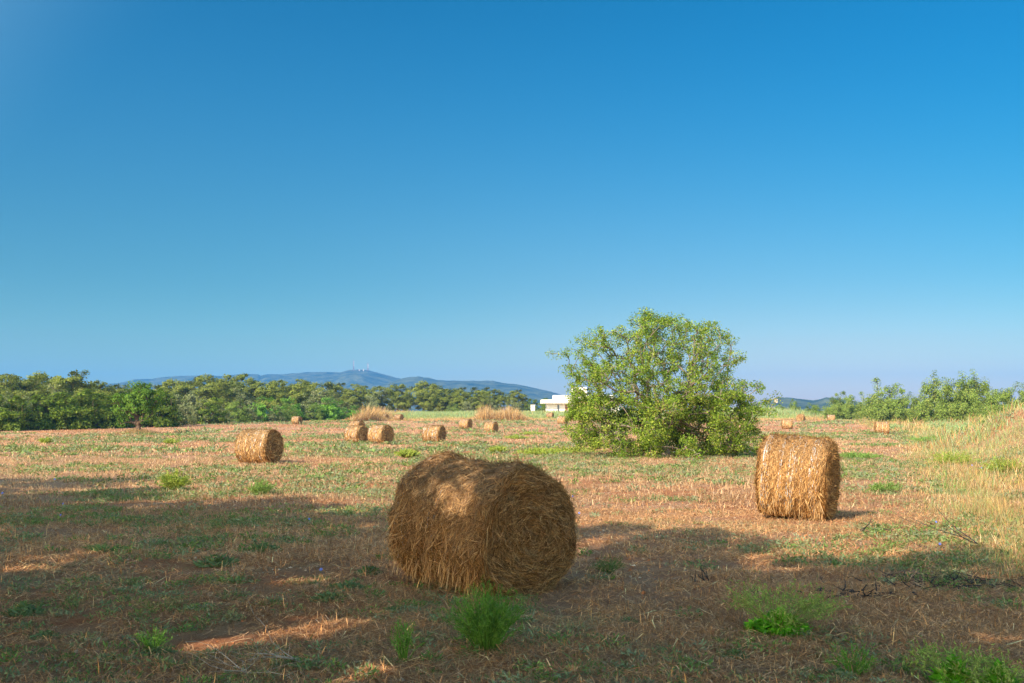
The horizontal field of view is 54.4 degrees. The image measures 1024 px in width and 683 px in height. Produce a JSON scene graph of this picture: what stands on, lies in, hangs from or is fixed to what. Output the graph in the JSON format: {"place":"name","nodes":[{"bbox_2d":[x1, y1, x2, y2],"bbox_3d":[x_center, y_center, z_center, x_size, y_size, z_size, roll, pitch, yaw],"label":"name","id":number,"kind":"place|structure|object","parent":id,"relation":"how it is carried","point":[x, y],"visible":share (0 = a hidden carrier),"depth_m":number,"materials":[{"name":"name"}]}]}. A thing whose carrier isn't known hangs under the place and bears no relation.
{"place":"outdoors","nodes":[
{"label":"outdoors","id":0,"kind":"place"},
{"bbox_2d":[101,370,399,413],"bbox_3d":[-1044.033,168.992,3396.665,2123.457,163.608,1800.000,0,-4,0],"label":"hill","id":1,"kind":"structure","parent":0,"point":[369,379],"depth_m":3374.23,"materials":[{"name":"blue"}]},
{"bbox_2d":[363,376,559,411],"bbox_3d":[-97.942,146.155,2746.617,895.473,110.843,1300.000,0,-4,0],"label":"hill","id":2,"kind":"structure","parent":0,"point":[506,388],"depth_m":2698.97,"materials":[{"name":"blue"}]},
{"bbox_2d":[0,408,1023,682],"bbox_3d":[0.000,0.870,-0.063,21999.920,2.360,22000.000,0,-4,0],"label":"ground","id":3,"kind":"structure","parent":0,"point":[180,636],"depth_m":10.32,"materials":[{"name":"plant"}]},
{"bbox_2d":[0,373,23,393],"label":"pine tree","id":4,"kind":"object","parent":3,"relation":"on","point":[3,388],"visible":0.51,"depth_m":165.22,"materials":[{"name":"green plant"}]},
{"bbox_2d":[0,394,24,430],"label":"evergreen tree","id":5,"kind":"object","parent":3,"relation":"on","point":[7,407],"visible":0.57,"depth_m":112.64,"materials":[{"name":"green plant"}]},
{"bbox_2d":[0,395,35,430],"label":"evergreen tree","id":6,"kind":"object","parent":3,"relation":"on","point":[6,426],"visible":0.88,"depth_m":112.94,"materials":[{"name":"green plant"}]},
{"bbox_2d":[0,391,45,429],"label":"olive tree","id":7,"kind":"object","parent":3,"relation":"on","point":[28,400],"visible":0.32,"depth_m":117.27,"materials":[{"name":"green plant"}]},
{"bbox_2d":[0,601,47,618],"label":"weed","id":8,"kind":"object","parent":3,"relation":"on","point":[26,611],"visible":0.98,"depth_m":8.56,"materials":[{"name":"green plant"}]},
{"bbox_2d":[0,374,50,394],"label":"pine tree","id":9,"kind":"object","parent":3,"relation":"on","point":[27,386],"visible":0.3,"depth_m":170.35,"materials":[{"name":"green plant"}]},
{"bbox_2d":[15,386,50,406],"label":"pine tree","id":10,"kind":"object","parent":3,"relation":"on","point":[43,389],"visible":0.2,"depth_m":151.17,"materials":[{"name":"green plant"}]},
{"bbox_2d":[12,393,62,429],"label":"evergreen tree","id":11,"kind":"object","parent":3,"relation":"on","point":[43,422],"visible":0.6,"depth_m":117.51,"materials":[{"name":"green plant"}]},
{"bbox_2d":[26,630,64,641],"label":"weed","id":12,"kind":"object","parent":3,"relation":"on","point":[42,633],"visible":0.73,"depth_m":7.63,"materials":[{"name":"green plant"}]},
{"bbox_2d":[39,391,88,429],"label":"evergreen tree","id":13,"kind":"object","parent":3,"relation":"on","point":[56,410],"visible":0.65,"depth_m":119.26,"materials":[{"name":"green plant"}]},
{"bbox_2d":[49,369,94,396],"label":"pine tree","id":14,"kind":"object","parent":3,"relation":"on","point":[72,380],"visible":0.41,"depth_m":164.92,"materials":[{"name":"green plant"}]},
{"bbox_2d":[42,388,103,429],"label":"evergreen tree","id":15,"kind":"object","parent":3,"relation":"on","point":[89,424],"visible":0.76,"depth_m":121.50,"materials":[{"name":"green plant"}]},
{"bbox_2d":[74,380,119,395],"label":"pine tree","id":16,"kind":"object","parent":3,"relation":"on","point":[108,388],"visible":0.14,"depth_m":170.03,"materials":[{"name":"green plant"}]},
{"bbox_2d":[72,392,124,428],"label":"evergreen tree","id":17,"kind":"object","parent":3,"relation":"on","point":[105,413],"visible":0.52,"depth_m":123.65,"materials":[{"name":"green plant"}]},
{"bbox_2d":[80,542,126,552],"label":"weed clump","id":18,"kind":"object","parent":3,"relation":"on","point":[99,547],"visible":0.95,"depth_m":12.20,"materials":[{"name":"green plant"}]},
{"bbox_2d":[89,394,135,427],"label":"evergreen tree","id":19,"kind":"object","parent":3,"relation":"on","point":[130,425],"visible":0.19,"depth_m":127.20,"materials":[{"name":"green plant"}]},
{"bbox_2d":[110,381,165,429],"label":"carob tree","id":20,"kind":"object","parent":3,"relation":"on","point":[139,405],"visible":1,"depth_m":96.19,"materials":[{"name":"green plant"}]},
{"bbox_2d":[124,387,178,427],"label":"evergreen tree","id":21,"kind":"object","parent":3,"relation":"on","point":[160,420],"visible":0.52,"depth_m":129.50,"materials":[{"name":"green plant"}]},
{"bbox_2d":[131,623,173,648],"bbox_3d":[-2.574,2.124,7.155,0.300,0.203,0.258,3,-5,-32],"label":"weed clump","id":22,"kind":"object","parent":3,"relation":"on","point":[157,639],"visible":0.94,"depth_m":7.13,"materials":[{"name":"green plant"}]},
{"bbox_2d":[138,646,177,657],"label":"weed","id":23,"kind":"object","parent":3,"relation":"on","point":[161,649],"visible":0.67,"depth_m":7.04,"materials":[{"name":"green plant"}]},
{"bbox_2d":[144,399,184,426],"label":"evergreen tree","id":24,"kind":"object","parent":3,"relation":"on","point":[175,413],"visible":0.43,"depth_m":130.68,"materials":[{"name":"green plant"}]},
{"bbox_2d":[154,468,191,490],"bbox_3d":[-7.537,3.081,22.212,0.832,0.524,0.790,3,-5,-33],"label":"fennel plant","id":25,"kind":"object","parent":3,"relation":"on","point":[171,481],"visible":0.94,"depth_m":22.12,"materials":[{"name":"green plant"}]},
{"bbox_2d":[163,380,203,404],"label":"pine tree","id":26,"kind":"object","parent":3,"relation":"on","point":[184,389],"visible":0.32,"depth_m":206.66,"materials":[{"name":"green plant"}]},
{"bbox_2d":[176,402,196,424],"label":"olive tree","id":27,"kind":"object","parent":3,"relation":"on","point":[189,420],"visible":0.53,"depth_m":138.47,"materials":[{"name":"green plant"}]},
{"bbox_2d":[170,385,208,416],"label":"olive tree","id":28,"kind":"object","parent":3,"relation":"on","point":[192,399],"visible":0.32,"depth_m":192.10,"materials":[{"name":"green plant"}]},
{"bbox_2d":[185,398,214,423],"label":"olive tree","id":29,"kind":"object","parent":3,"relation":"on","point":[195,415],"visible":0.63,"depth_m":144.78,"materials":[{"name":"green plant"}]},
{"bbox_2d":[191,397,230,423],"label":"evergreen tree","id":30,"kind":"object","parent":3,"relation":"on","point":[217,416],"visible":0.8,"depth_m":145.62,"materials":[{"name":"green plant"}]},
{"bbox_2d":[194,383,232,416],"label":"pine tree","id":31,"kind":"object","parent":3,"relation":"on","point":[205,392],"visible":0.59,"depth_m":187.96,"materials":[{"name":"green plant"}]},
{"bbox_2d":[193,551,239,567],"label":"weed","id":32,"kind":"object","parent":3,"relation":"on","point":[213,561],"visible":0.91,"depth_m":11.17,"materials":[{"name":"green plant"}]},
{"bbox_2d":[204,373,244,398],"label":"pine tree","id":33,"kind":"object","parent":3,"relation":"on","point":[210,383],"visible":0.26,"depth_m":209.56,"materials":[{"name":"green plant"}]},
{"bbox_2d":[222,398,252,421],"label":"wild shrub","id":34,"kind":"object","parent":3,"relation":"on","point":[232,406],"visible":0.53,"depth_m":156.84,"materials":[{"name":"green plant"}]},
{"bbox_2d":[227,373,259,405],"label":"pine tree","id":35,"kind":"object","parent":3,"relation":"on","point":[242,376],"visible":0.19,"depth_m":224.49,"materials":[{"name":"green plant"}]},
{"bbox_2d":[231,386,261,413],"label":"olive tree","id":36,"kind":"object","parent":3,"relation":"on","point":[247,401],"visible":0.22,"depth_m":195.43,"materials":[{"name":"green plant"}]},
{"bbox_2d":[179,635,324,678],"bbox_3d":[-1.682,2.027,6.323,0.995,0.243,0.861,0,-4,0],"label":"dead branch","id":37,"kind":"object","parent":3,"relation":"on","point":[242,661],"visible":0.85,"depth_m":6.40,"materials":[{"name":"brown wood"}]},
{"bbox_2d":[234,428,283,462],"bbox_3d":[-9.002,3.698,35.426,1.452,1.288,1.360,-1,-4,18],"label":"hay bale","id":38,"kind":"object","parent":3,"relation":"on","point":[257,445],"visible":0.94,"depth_m":34.98,"materials":[{"name":"plant"}]},
{"bbox_2d":[243,478,275,495],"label":"fennel plant","id":39,"kind":"object","parent":3,"relation":"on","point":[255,488],"visible":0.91,"depth_m":20.98,"materials":[{"name":"green plant"}]},
{"bbox_2d":[241,540,282,553],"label":"weed","id":40,"kind":"object","parent":3,"relation":"on","point":[260,546],"visible":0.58,"depth_m":12.14,"materials":[{"name":"green plant"}]},
{"bbox_2d":[240,380,286,402],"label":"pine tree","id":41,"kind":"object","parent":3,"relation":"on","point":[252,387],"visible":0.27,"depth_m":215.72,"materials":[{"name":"green plant"}]},
{"bbox_2d":[243,395,284,421],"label":"green bush","id":42,"kind":"object","parent":3,"relation":"on","point":[263,412],"visible":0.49,"depth_m":163.69,"materials":[{"name":"green plant"}]},
{"bbox_2d":[229,601,304,674],"bbox_3d":[-1.626,1.941,6.593,0.651,0.452,0.672,0,-4,0],"label":"dead branch","id":43,"kind":"object","parent":3,"relation":"on","point":[281,656],"visible":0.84,"depth_m":6.64,"materials":[{"name":"brown wood"}]},
{"bbox_2d":[252,385,289,409],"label":"pine tree","id":44,"kind":"object","parent":3,"relation":"on","point":[275,401],"visible":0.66,"depth_m":189.64,"materials":[{"name":"green plant"}]},
{"bbox_2d":[260,379,294,408],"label":"pine tree","id":45,"kind":"object","parent":3,"relation":"on","point":[282,382],"visible":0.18,"depth_m":206.35,"materials":[{"name":"green plant"}]},
{"bbox_2d":[275,403,301,421],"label":"wild shrub","id":46,"kind":"object","parent":3,"relation":"on","point":[287,414],"visible":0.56,"depth_m":168.49,"materials":[{"name":"green plant"}]},
{"bbox_2d":[277,382,318,410],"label":"pine tree","id":47,"kind":"object","parent":3,"relation":"on","point":[297,392],"visible":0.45,"depth_m":200.26,"materials":[{"name":"green plant"}]},
{"bbox_2d":[303,401,324,420],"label":"wild shrub","id":48,"kind":"object","parent":3,"relation":"on","point":[317,413],"visible":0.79,"depth_m":176.53,"materials":[{"name":"green plant"}]},
{"bbox_2d":[294,380,342,404],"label":"pine tree","id":49,"kind":"object","parent":3,"relation":"on","point":[328,385],"visible":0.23,"depth_m":211.85,"materials":[{"name":"green plant"}]},
{"bbox_2d":[303,387,338,412],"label":"olive tree","id":50,"kind":"object","parent":3,"relation":"on","point":[319,397],"visible":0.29,"depth_m":197.00,"materials":[{"name":"green plant"}]},
{"bbox_2d":[309,590,340,602],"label":"weed","id":51,"kind":"object","parent":3,"relation":"on","point":[322,596],"visible":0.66,"depth_m":8.96,"materials":[{"name":"green plant"}]},
{"bbox_2d":[320,399,349,419],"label":"green bush","id":52,"kind":"object","parent":3,"relation":"on","point":[331,410],"visible":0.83,"depth_m":178.70,"materials":[{"name":"green plant"}]},
{"bbox_2d":[328,579,366,591],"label":"weed","id":53,"kind":"object","parent":3,"relation":"on","point":[351,583],"visible":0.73,"depth_m":9.48,"materials":[{"name":"green plant"}]},
{"bbox_2d":[340,390,365,410],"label":"pine tree","id":54,"kind":"object","parent":3,"relation":"on","point":[356,399],"visible":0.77,"depth_m":236.65,"materials":[{"name":"green plant"}]},
{"bbox_2d":[344,425,367,441],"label":"hay bale","id":55,"kind":"object","parent":3,"relation":"on","point":[355,433],"visible":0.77,"depth_m":66.32,"materials":[{"name":"plant"}]},
{"bbox_2d":[362,389,391,410],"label":"olive tree","id":56,"kind":"object","parent":3,"relation":"on","point":[371,402],"visible":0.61,"depth_m":248.28,"materials":[{"name":"green plant"}]},
{"bbox_2d":[362,385,396,410],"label":"pine tree","id":57,"kind":"object","parent":3,"relation":"on","point":[388,391],"visible":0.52,"depth_m":252.30,"materials":[{"name":"green plant"}]},
{"bbox_2d":[367,424,395,442],"bbox_3d":[-8.484,5.948,64.245,1.481,1.298,1.391,-3,-5,35],"label":"hay bale","id":58,"kind":"object","parent":3,"relation":"on","point":[380,433],"visible":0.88,"depth_m":63.83,"materials":[{"name":"plant"}]},
{"bbox_2d":[382,383,413,410],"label":"pine tree","id":59,"kind":"object","parent":3,"relation":"on","point":[396,392],"visible":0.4,"depth_m":266.36,"materials":[{"name":"green plant"}]},
{"bbox_2d":[393,393,413,410],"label":"tree","id":60,"kind":"object","parent":3,"relation":"on","point":[406,405],"visible":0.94,"depth_m":243.85,"materials":[{"name":"green plant"}]},
{"bbox_2d":[386,616,425,661],"bbox_3d":[-0.737,2.011,6.753,0.222,0.315,0.250,4,-6,-43],"label":"fennel plant","id":61,"kind":"object","parent":3,"relation":"on","point":[405,644],"visible":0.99,"depth_m":6.74,"materials":[{"name":"green plant"}]},
{"bbox_2d":[394,448,422,457],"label":"weed clump","id":62,"kind":"object","parent":3,"relation":"on","point":[408,453],"visible":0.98,"depth_m":40.42,"materials":[{"name":"green plant"}]},
{"bbox_2d":[402,380,442,409],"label":"pine tree","id":63,"kind":"object","parent":3,"relation":"on","point":[417,388],"visible":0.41,"depth_m":255.72,"materials":[{"name":"green plant"}]},
{"bbox_2d":[417,392,438,411],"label":"tree","id":64,"kind":"object","parent":3,"relation":"on","point":[430,404],"visible":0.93,"depth_m":238.52,"materials":[{"name":"green plant"}]},
{"bbox_2d":[421,424,446,441],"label":"hay bale","id":65,"kind":"object","parent":3,"relation":"on","point":[434,432],"visible":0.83,"depth_m":65.29,"materials":[{"name":"plant"}]},
{"bbox_2d":[426,384,455,411],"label":"pine tree","id":66,"kind":"object","parent":3,"relation":"on","point":[441,398],"visible":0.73,"depth_m":247.59,"materials":[{"name":"green plant"}]},
{"bbox_2d":[448,391,470,410],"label":"pine tree","id":67,"kind":"object","parent":3,"relation":"on","point":[459,399],"visible":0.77,"depth_m":245.07,"materials":[{"name":"green plant"}]},
{"bbox_2d":[465,387,495,406],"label":"pine tree","id":68,"kind":"object","parent":3,"relation":"on","point":[484,392],"visible":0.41,"depth_m":253.33,"materials":[{"name":"green plant"}]},
{"bbox_2d":[469,394,492,410],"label":"pine tree","id":69,"kind":"object","parent":3,"relation":"on","point":[484,400],"visible":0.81,"depth_m":240.48,"materials":[{"name":"green plant"}]},
{"bbox_2d":[384,447,584,597],"bbox_3d":[-0.293,1.753,9.891,1.636,1.417,1.904,4,-4,-44],"label":"hay bale","id":70,"kind":"object","parent":3,"relation":"on","point":[455,520],"visible":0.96,"depth_m":9.42,"materials":[{"name":"plant"}]},
{"bbox_2d":[441,575,529,651],"bbox_3d":[-0.185,1.956,7.168,0.604,0.525,0.650,3,-5,-36],"label":"fennel plant","id":71,"kind":"object","parent":3,"relation":"on","point":[491,629],"visible":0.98,"depth_m":7.09,"materials":[{"name":"green plant"}]},
{"bbox_2d":[486,389,506,409],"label":"pine tree","id":72,"kind":"object","parent":3,"relation":"on","point":[499,397],"visible":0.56,"depth_m":267.27,"materials":[{"name":"green plant"}]},
{"bbox_2d":[0,410,1023,682],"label":"ground cover","id":73,"kind":"object","parent":3,"relation":"on","point":[604,464],"visible":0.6,"depth_m":14.77,"materials":[{"name":"brown plant"}]},
{"bbox_2d":[0,498,1023,682],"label":"soil clods","id":74,"kind":"object","parent":3,"relation":"on","point":[630,569],"visible":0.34,"depth_m":10.88,"materials":[{"name":"brown soil"}]},
{"bbox_2d":[505,389,527,409],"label":"pine tree","id":75,"kind":"object","parent":3,"relation":"on","point":[513,394],"visible":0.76,"depth_m":258.91,"materials":[{"name":"green plant"}]},
{"bbox_2d":[512,447,564,454],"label":"weed clump","id":76,"kind":"object","parent":3,"relation":"on","point":[545,451],"visible":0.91,"depth_m":43.19,"materials":[{"name":"green plant"}]},
{"bbox_2d":[540,387,618,411],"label":"white villa","id":77,"kind":"object","parent":3,"relation":"on","point":[557,402],"visible":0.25,"depth_m":231.51,"materials":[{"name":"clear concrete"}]},
{"bbox_2d":[590,554,626,573],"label":"weed clump","id":78,"kind":"object","parent":3,"relation":"on","point":[611,566],"visible":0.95,"depth_m":10.57,"materials":[{"name":"green plant"}]},
{"bbox_2d":[205,395,1023,591],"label":"tall grass","id":79,"kind":"structure","parent":3,"relation":"on","point":[943,444],"depth_m":39.43,"materials":[{"name":"beige plant"}]},
{"bbox_2d":[545,306,782,459],"bbox_3d":[6.439,1.767,42.221,8.663,6.467,8.358,3,-5,-34],"label":"leafy tree","id":80,"kind":"object","parent":3,"relation":"on","point":[658,433],"visible":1,"depth_m":40.72,"materials":[{"name":"green plant"}]},
{"bbox_2d":[721,575,858,637],"bbox_3d":[2.163,2.062,7.764,1.024,0.488,1.042,0,-4,0],"label":"wild rocket plant","id":81,"kind":"object","parent":3,"relation":"on","point":[771,621],"visible":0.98,"depth_m":7.68,"materials":[{"name":"green plant"}]},
{"bbox_2d":[750,431,842,521],"bbox_3d":[4.599,2.116,15.969,1.389,1.409,1.563,2,-3,27],"label":"hay bale","id":82,"kind":"object","parent":3,"relation":"on","point":[796,476],"visible":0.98,"depth_m":15.49,"materials":[{"name":"plant"}]},
{"bbox_2d":[821,393,846,419],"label":"wild shrub","id":83,"kind":"object","parent":3,"relation":"on","point":[831,410],"visible":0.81,"depth_m":190.50,"materials":[{"name":"green plant"}]},
{"bbox_2d":[748,578,927,600],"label":"charred twigs","id":84,"kind":"object","parent":3,"relation":"on","point":[851,590],"visible":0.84,"depth_m":9.12,"materials":[{"name":"brown wood"}]},
{"bbox_2d":[832,391,862,419],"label":"wild shrub","id":85,"kind":"object","parent":3,"relation":"on","point":[848,408],"visible":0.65,"depth_m":190.05,"materials":[{"name":"green plant"}]},
{"bbox_2d":[824,639,881,676],"bbox_3d":[2.233,2.068,6.509,0.353,0.236,0.322,-4,-6,42],"label":"fennel plant","id":86,"kind":"object","parent":3,"relation":"on","point":[860,665],"visible":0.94,"depth_m":6.50,"materials":[{"name":"green plant"}]},
{"bbox_2d":[838,451,891,458],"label":"weed clump","id":87,"kind":"object","parent":3,"relation":"on","point":[860,454],"visible":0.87,"depth_m":39.12,"materials":[{"name":"green plant"}]},
{"bbox_2d":[853,391,877,418],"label":"wild shrub","id":88,"kind":"object","parent":3,"relation":"on","point":[860,413],"visible":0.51,"depth_m":176.48,"materials":[{"name":"green plant"}]},
{"bbox_2d":[874,421,889,433],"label":"hay bale","id":89,"kind":"object","parent":3,"relation":"on","point":[882,427],"visible":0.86,"depth_m":96.14,"materials":[{"name":"plant"}]},
{"bbox_2d":[868,478,904,491],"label":"weed clump","id":90,"kind":"object","parent":3,"relation":"on","point":[881,486],"visible":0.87,"depth_m":21.34,"materials":[{"name":"green plant"}]},
{"bbox_2d":[863,377,912,421],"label":"wild shrub","id":91,"kind":"object","parent":3,"relation":"on","point":[879,408],"visible":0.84,"depth_m":157.09,"materials":[{"name":"green plant"}]},
{"bbox_2d":[889,391,913,421],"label":"wild shrub","id":92,"kind":"object","parent":3,"relation":"on","point":[904,411],"visible":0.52,"depth_m":155.04,"materials":[{"name":"green plant"}]},
{"bbox_2d":[806,566,1023,590],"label":"charred twigs","id":93,"kind":"object","parent":3,"relation":"on","point":[967,581],"visible":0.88,"depth_m":9.67,"materials":[{"name":"brown wood"}]},
{"bbox_2d":[906,390,932,422],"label":"wild shrub","id":94,"kind":"object","parent":3,"relation":"on","point":[914,402],"visible":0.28,"depth_m":147.54,"materials":[{"name":"green plant"}]},
{"bbox_2d":[910,370,955,422],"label":"wild shrub","id":95,"kind":"object","parent":3,"relation":"on","point":[929,403],"visible":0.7,"depth_m":141.22,"materials":[{"name":"green plant"}]},
{"bbox_2d":[926,450,980,464],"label":"feathery weed","id":96,"kind":"object","parent":3,"relation":"on","point":[951,457],"visible":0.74,"depth_m":32.74,"materials":[{"name":"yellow plant"}]},
{"bbox_2d":[929,370,981,421],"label":"wild shrub","id":97,"kind":"object","parent":3,"relation":"on","point":[952,406],"visible":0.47,"depth_m":138.12,"materials":[{"name":"green plant"}]},
{"bbox_2d":[902,634,1010,682],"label":"wild rocket plant","id":98,"kind":"object","parent":3,"relation":"on","point":[945,673],"visible":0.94,"depth_m":6.28,"materials":[{"name":"green plant"}]},
{"bbox_2d":[951,369,991,420],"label":"wild shrub","id":99,"kind":"object","parent":3,"relation":"on","point":[972,396],"visible":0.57,"depth_m":135.39,"materials":[{"name":"green plant"}]},
{"bbox_2d":[946,644,1023,682],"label":"wild rocket plant","id":100,"kind":"object","parent":3,"relation":"on","point":[1001,674],"visible":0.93,"depth_m":6.12,"materials":[{"name":"green plant"}]},
{"bbox_2d":[972,383,1002,419],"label":"wild shrub","id":101,"kind":"object","parent":3,"relation":"on","point":[991,400],"visible":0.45,"depth_m":127.06,"materials":[{"name":"green plant"}]},
{"bbox_2d":[979,456,1023,473],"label":"feathery weed","id":102,"kind":"object","parent":3,"relation":"on","point":[1002,465],"visible":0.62,"depth_m":27.05,"materials":[{"name":"green plant"}]},
{"bbox_2d":[990,381,1022,414],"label":"wild shrub","id":103,"kind":"object","parent":3,"relation":"on","point":[1004,397],"visible":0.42,"depth_m":98.10,"materials":[{"name":"green plant"}]},
{"bbox_2d":[0,0,1023,410],"label":"sky","id":104,"kind":"structure","parent":0,"point":[447,190],"materials":[{"name":"blue"}]},
{"bbox_2d":[757,396,863,410],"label":"hill","id":105,"kind":"structure","parent":0,"point":[804,403],"depth_m":1574.22,"materials":[{"name":"blue"}]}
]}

